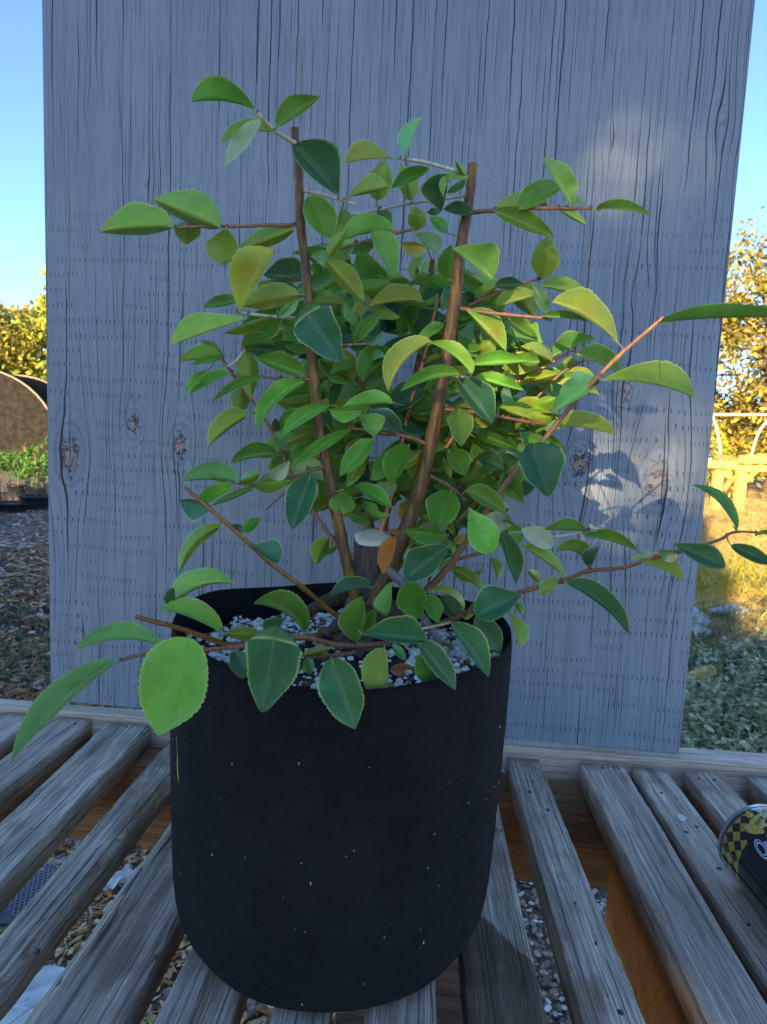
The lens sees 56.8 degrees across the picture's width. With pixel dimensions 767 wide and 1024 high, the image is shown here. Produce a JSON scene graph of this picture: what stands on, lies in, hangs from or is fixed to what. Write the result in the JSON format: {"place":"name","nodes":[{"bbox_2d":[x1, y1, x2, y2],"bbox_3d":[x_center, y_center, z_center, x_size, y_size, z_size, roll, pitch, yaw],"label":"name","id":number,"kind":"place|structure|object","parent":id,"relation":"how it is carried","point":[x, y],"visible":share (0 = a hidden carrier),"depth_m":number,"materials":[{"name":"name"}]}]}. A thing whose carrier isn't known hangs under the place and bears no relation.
{"place":"outdoors","nodes":[
{"label":"outdoors","id":0,"kind":"place"},
{"bbox_2d":[0,468,766,1023],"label":"ground","id":1,"kind":"structure","parent":0,"point":[528,894],"depth_m":5.00,"materials":[{"name":"gravel"}]},
{"bbox_2d":[0,449,19,472],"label":"nursery shrub","id":2,"kind":"object","parent":1,"relation":"on","point":[6,466],"visible":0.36,"depth_m":15.61,"materials":[{"name":"green plant"}]},
{"bbox_2d":[0,479,33,512],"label":"seedling pot","id":3,"kind":"object","parent":1,"relation":"on","point":[12,506],"visible":0.95,"depth_m":11.84,"materials":[{"name":"black plastic"}]},
{"bbox_2d":[0,299,42,372],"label":"broadleaf tree","id":4,"kind":"object","parent":1,"relation":"on","point":[13,338],"visible":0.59,"depth_m":33.23,"materials":[{"name":"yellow plant"}]},
{"bbox_2d":[0,293,46,380],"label":"broadleaf tree","id":5,"kind":"object","parent":1,"relation":"on","point":[35,367],"visible":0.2,"depth_m":34.04,"materials":[{"name":"yellow plant"}]},
{"bbox_2d":[0,371,47,470],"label":"shade tunnel","id":6,"kind":"structure","parent":1,"relation":"on","point":[23,409],"depth_m":24.55,"materials":[{"name":"fabric"}]},
{"bbox_2d":[0,448,47,496],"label":"nursery shrub","id":7,"kind":"object","parent":1,"relation":"on","point":[5,458],"visible":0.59,"depth_m":14.87,"materials":[{"name":"green plant"}]},
{"bbox_2d":[0,596,50,693],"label":"weeds","id":8,"kind":"object","parent":1,"relation":"on","point":[40,657],"visible":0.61,"depth_m":4.03,"materials":[{"name":"green plant"}]},
{"bbox_2d":[13,442,47,493],"bbox_3d":[-6.940,-0.820,14.250,0.983,1.176,0.866,3,5,3],"label":"nursery shrub","id":9,"kind":"object","parent":1,"relation":"on","point":[33,464],"visible":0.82,"depth_m":14.11,"materials":[{"name":"green plant"}]},
{"bbox_2d":[17,473,48,511],"bbox_3d":[-5.966,-0.353,12.254,0.636,0.670,0.636,3,5,3],"label":"seedling pot","id":10,"kind":"object","parent":1,"relation":"on","point":[38,501],"visible":0.77,"depth_m":12.08,"materials":[{"name":"black plastic"}]},
{"bbox_2d":[27,436,47,493],"bbox_3d":[-6.998,-0.987,14.995,0.954,1.310,1.002,3,5,3],"label":"nursery shrub","id":11,"kind":"object","parent":1,"relation":"on","point":[45,451],"visible":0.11,"depth_m":14.82,"materials":[{"name":"green plant"}]},
{"bbox_2d":[32,269,46,358],"bbox_3d":[-10.114,-4.429,22.288,1.622,6.881,1.614,3,5,3],"label":"slender tree","id":12,"kind":"object","parent":1,"relation":"on","point":[39,322],"visible":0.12,"depth_m":21.70,"materials":[{"name":"yellow plant"}]},
{"bbox_2d":[0,509,113,707],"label":"bark mulch","id":13,"kind":"object","parent":1,"relation":"on","point":[37,536],"visible":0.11,"depth_m":6.63,"materials":[{"name":"brown wood"}]},
{"bbox_2d":[0,629,131,708],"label":"dry stalks","id":14,"kind":"object","parent":1,"relation":"on","point":[24,667],"visible":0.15,"depth_m":3.77,"materials":[{"name":"brown plant"}]},
{"bbox_2d":[0,544,142,709],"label":"bark chips","id":15,"kind":"object","parent":1,"relation":"on","point":[15,557],"visible":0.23,"depth_m":5.08,"materials":[{"name":"brown wood"}]},
{"bbox_2d":[10,704,333,1023],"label":"straw","id":16,"kind":"object","parent":1,"relation":"on","point":[65,941],"visible":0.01,"depth_m":1.75,"materials":[{"name":"brown plant"}]},
{"bbox_2d":[0,704,548,1023],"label":"wood chips","id":17,"kind":"object","parent":1,"relation":"on","point":[76,931],"visible":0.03,"depth_m":1.86,"materials":[{"name":"brown wood"}]},
{"bbox_2d":[0,862,61,927],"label":"plastic tray","id":18,"kind":"object","parent":17,"relation":"on","point":[7,916],"visible":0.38,"depth_m":2.02,"materials":[{"name":"black plastic"}]},
{"bbox_2d":[0,854,91,930],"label":"wire mesh","id":19,"kind":"object","parent":18,"relation":"on","point":[41,886],"visible":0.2,"depth_m":2.03,"materials":[{"name":"grey metal"}]},
{"bbox_2d":[0,965,64,1023],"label":"plastic sheet","id":20,"kind":"object","parent":17,"relation":"on","point":[42,982],"visible":0.18,"depth_m":1.65,"materials":[{"name":"white plastic"}]},
{"bbox_2d":[102,863,134,891],"bbox_3d":[-0.787,1.075,2.077,0.045,0.041,0.110,7,7,41],"label":"plastic sheet","id":21,"kind":"object","parent":17,"relation":"on","point":[123,875],"visible":0.55,"depth_m":2.08,"materials":[{"name":"white plastic"}]},
{"bbox_2d":[0,699,766,1023],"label":"pallet table","id":22,"kind":"object","parent":1,"relation":"on","point":[679,936],"visible":0.55,"depth_m":0.91,"materials":[{"name":"grey wood"}]},
{"bbox_2d":[170,582,511,1011],"bbox_3d":[-0.050,0.284,0.796,0.367,0.348,0.367,3,5,3],"label":"fabric pot","id":23,"kind":"object","parent":22,"relation":"on","point":[324,859],"visible":0.82,"depth_m":0.64,"materials":[{"name":"black fabric"}]},
{"bbox_2d":[194,615,494,689],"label":"potting soil","id":24,"kind":"structure","parent":23,"relation":"in","point":[394,659],"depth_m":0.73,"materials":[{"name":"black soil"}]},
{"bbox_2d":[186,608,499,688],"bbox_3d":[-0.046,0.144,0.787,0.351,0.036,0.349,3,5,3],"label":"perlite","id":25,"kind":"object","parent":24,"relation":"on","point":[325,621],"visible":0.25,"depth_m":0.78,"materials":[{"name":"white stone"}]},
{"bbox_2d":[10,74,766,762],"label":"shrub","id":26,"kind":"object","parent":24,"relation":"on","point":[482,352],"visible":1,"depth_m":0.73,"materials":[{"name":"green plant"}]},
{"bbox_2d":[390,663,414,676],"bbox_3d":[0.019,0.155,0.699,0.007,0.018,0.039,8,7,44],"label":"fallen leaf","id":27,"kind":"object","parent":24,"relation":"on","point":[398,669],"visible":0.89,"depth_m":0.70,"materials":[{"name":"brown plant"}]},
{"bbox_2d":[42,0,754,752],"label":"plywood board","id":28,"kind":"object","parent":22,"relation":"on","point":[642,102],"visible":0.58,"depth_m":1.24,"materials":[{"name":"grey wood"}]},
{"bbox_2d":[677,814,686,821],"bbox_3d":[0.448,0.459,1.065,0.014,0.001,0.022,3,5,3],"label":"paint flake","id":29,"kind":"object","parent":22,"relation":"on","point":[681,817],"visible":1,"depth_m":1.06,"materials":[{"name":"white paint"}]},
{"bbox_2d":[718,804,766,918],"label":"drink can","id":30,"kind":"object","parent":22,"relation":"on","point":[742,845],"visible":1,"depth_m":0.85,"materials":[{"name":"black metal"}]},
{"bbox_2d":[692,606,709,626],"bbox_3d":[2.216,0.804,5.307,0.469,0.188,0.374,3,5,3],"label":"rock","id":31,"kind":"object","parent":1,"relation":"on","point":[697,620],"visible":0.21,"depth_m":5.16,"materials":[{"name":"stone"}]},
{"bbox_2d":[691,623,713,638],"bbox_3d":[2.234,0.855,5.072,0.221,0.111,0.259,3,5,3],"label":"rock","id":32,"kind":"object","parent":1,"relation":"on","point":[697,627],"visible":0.37,"depth_m":4.97,"materials":[{"name":"stone"}]},
{"bbox_2d":[707,423,737,485],"bbox_3d":[7.051,-1.097,15.133,0.828,1.606,0.789,3,5,3],"label":"conifer","id":33,"kind":"object","parent":1,"relation":"on","point":[723,449],"visible":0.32,"depth_m":15.06,"materials":[{"name":"yellow plant"}]},
{"bbox_2d":[680,626,766,753],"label":"ivy","id":34,"kind":"object","parent":1,"relation":"on","point":[752,716],"visible":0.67,"depth_m":3.49,"materials":[{"name":"green plant"}]},
{"bbox_2d":[687,665,716,679],"bbox_3d":[1.751,0.912,3.973,0.216,0.105,0.056,2,5,-8],"label":"wood piece","id":35,"kind":"object","parent":34,"relation":"on","point":[699,674],"visible":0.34,"depth_m":3.96,"materials":[{"name":"brown wood"}]},
{"bbox_2d":[727,638,752,654],"bbox_3d":[2.258,0.852,4.492,0.160,0.104,0.058,2,5,-12],"label":"rock","id":36,"kind":"object","parent":34,"relation":"on","point":[739,645],"visible":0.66,"depth_m":4.47,"materials":[{"name":"grey stone"}]},
{"bbox_2d":[709,604,751,617],"bbox_3d":[2.713,0.796,5.538,0.266,0.153,0.253,-1,6,-38],"label":"rock","id":37,"kind":"object","parent":1,"relation":"on","point":[712,610],"visible":0.51,"depth_m":5.49,"materials":[{"name":"stone"}]},
{"bbox_2d":[706,206,766,491],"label":"broadleaf tree","id":38,"kind":"object","parent":1,"relation":"on","point":[742,438],"visible":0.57,"depth_m":16.25,"materials":[{"name":"yellow plant"}]},
{"bbox_2d":[708,453,766,509],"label":"bench frame","id":39,"kind":"object","parent":1,"relation":"on","point":[739,479],"visible":0.83,"depth_m":10.88,"materials":[{"name":"yellow wood"}]},
{"bbox_2d":[708,404,766,474],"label":"distant tree","id":40,"kind":"object","parent":1,"relation":"on","point":[740,450],"visible":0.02,"depth_m":57.21,"materials":[{"name":"yellow plant"}]},
{"bbox_2d":[732,325,766,423],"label":"broadleaf tree","id":41,"kind":"object","parent":1,"relation":"on","point":[756,375],"visible":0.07,"depth_m":19.39,"materials":[{"name":"yellow plant"}]},
{"bbox_2d":[0,0,766,460],"label":"sky","id":42,"kind":"structure","parent":0,"point":[22,192],"materials":[{"name":"blue"}]},
{"bbox_2d":[515,881,606,1023],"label":"gravel","id":43,"kind":"structure","parent":0,"point":[543,971],"depth_m":1.90,"materials":[{"name":"grey gravel"}]},
{"bbox_2d":[688,588,766,683],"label":"grass","id":44,"kind":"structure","parent":0,"point":[731,616],"depth_m":5.05,"materials":[{"name":"green plant"}]},
{"bbox_2d":[692,536,766,640],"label":"grass","id":45,"kind":"structure","parent":0,"point":[733,572],"depth_m":6.21,"materials":[{"name":"yellow plant"}]},
{"bbox_2d":[696,489,766,590],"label":"grass","id":46,"kind":"structure","parent":0,"point":[750,505],"depth_m":9.26,"materials":[{"name":"yellow plant"}]},
{"bbox_2d":[713,413,766,460],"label":"hoop frame","id":47,"kind":"object","parent":46,"relation":"on","point":[734,414],"visible":0.72,"depth_m":12.58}
]}

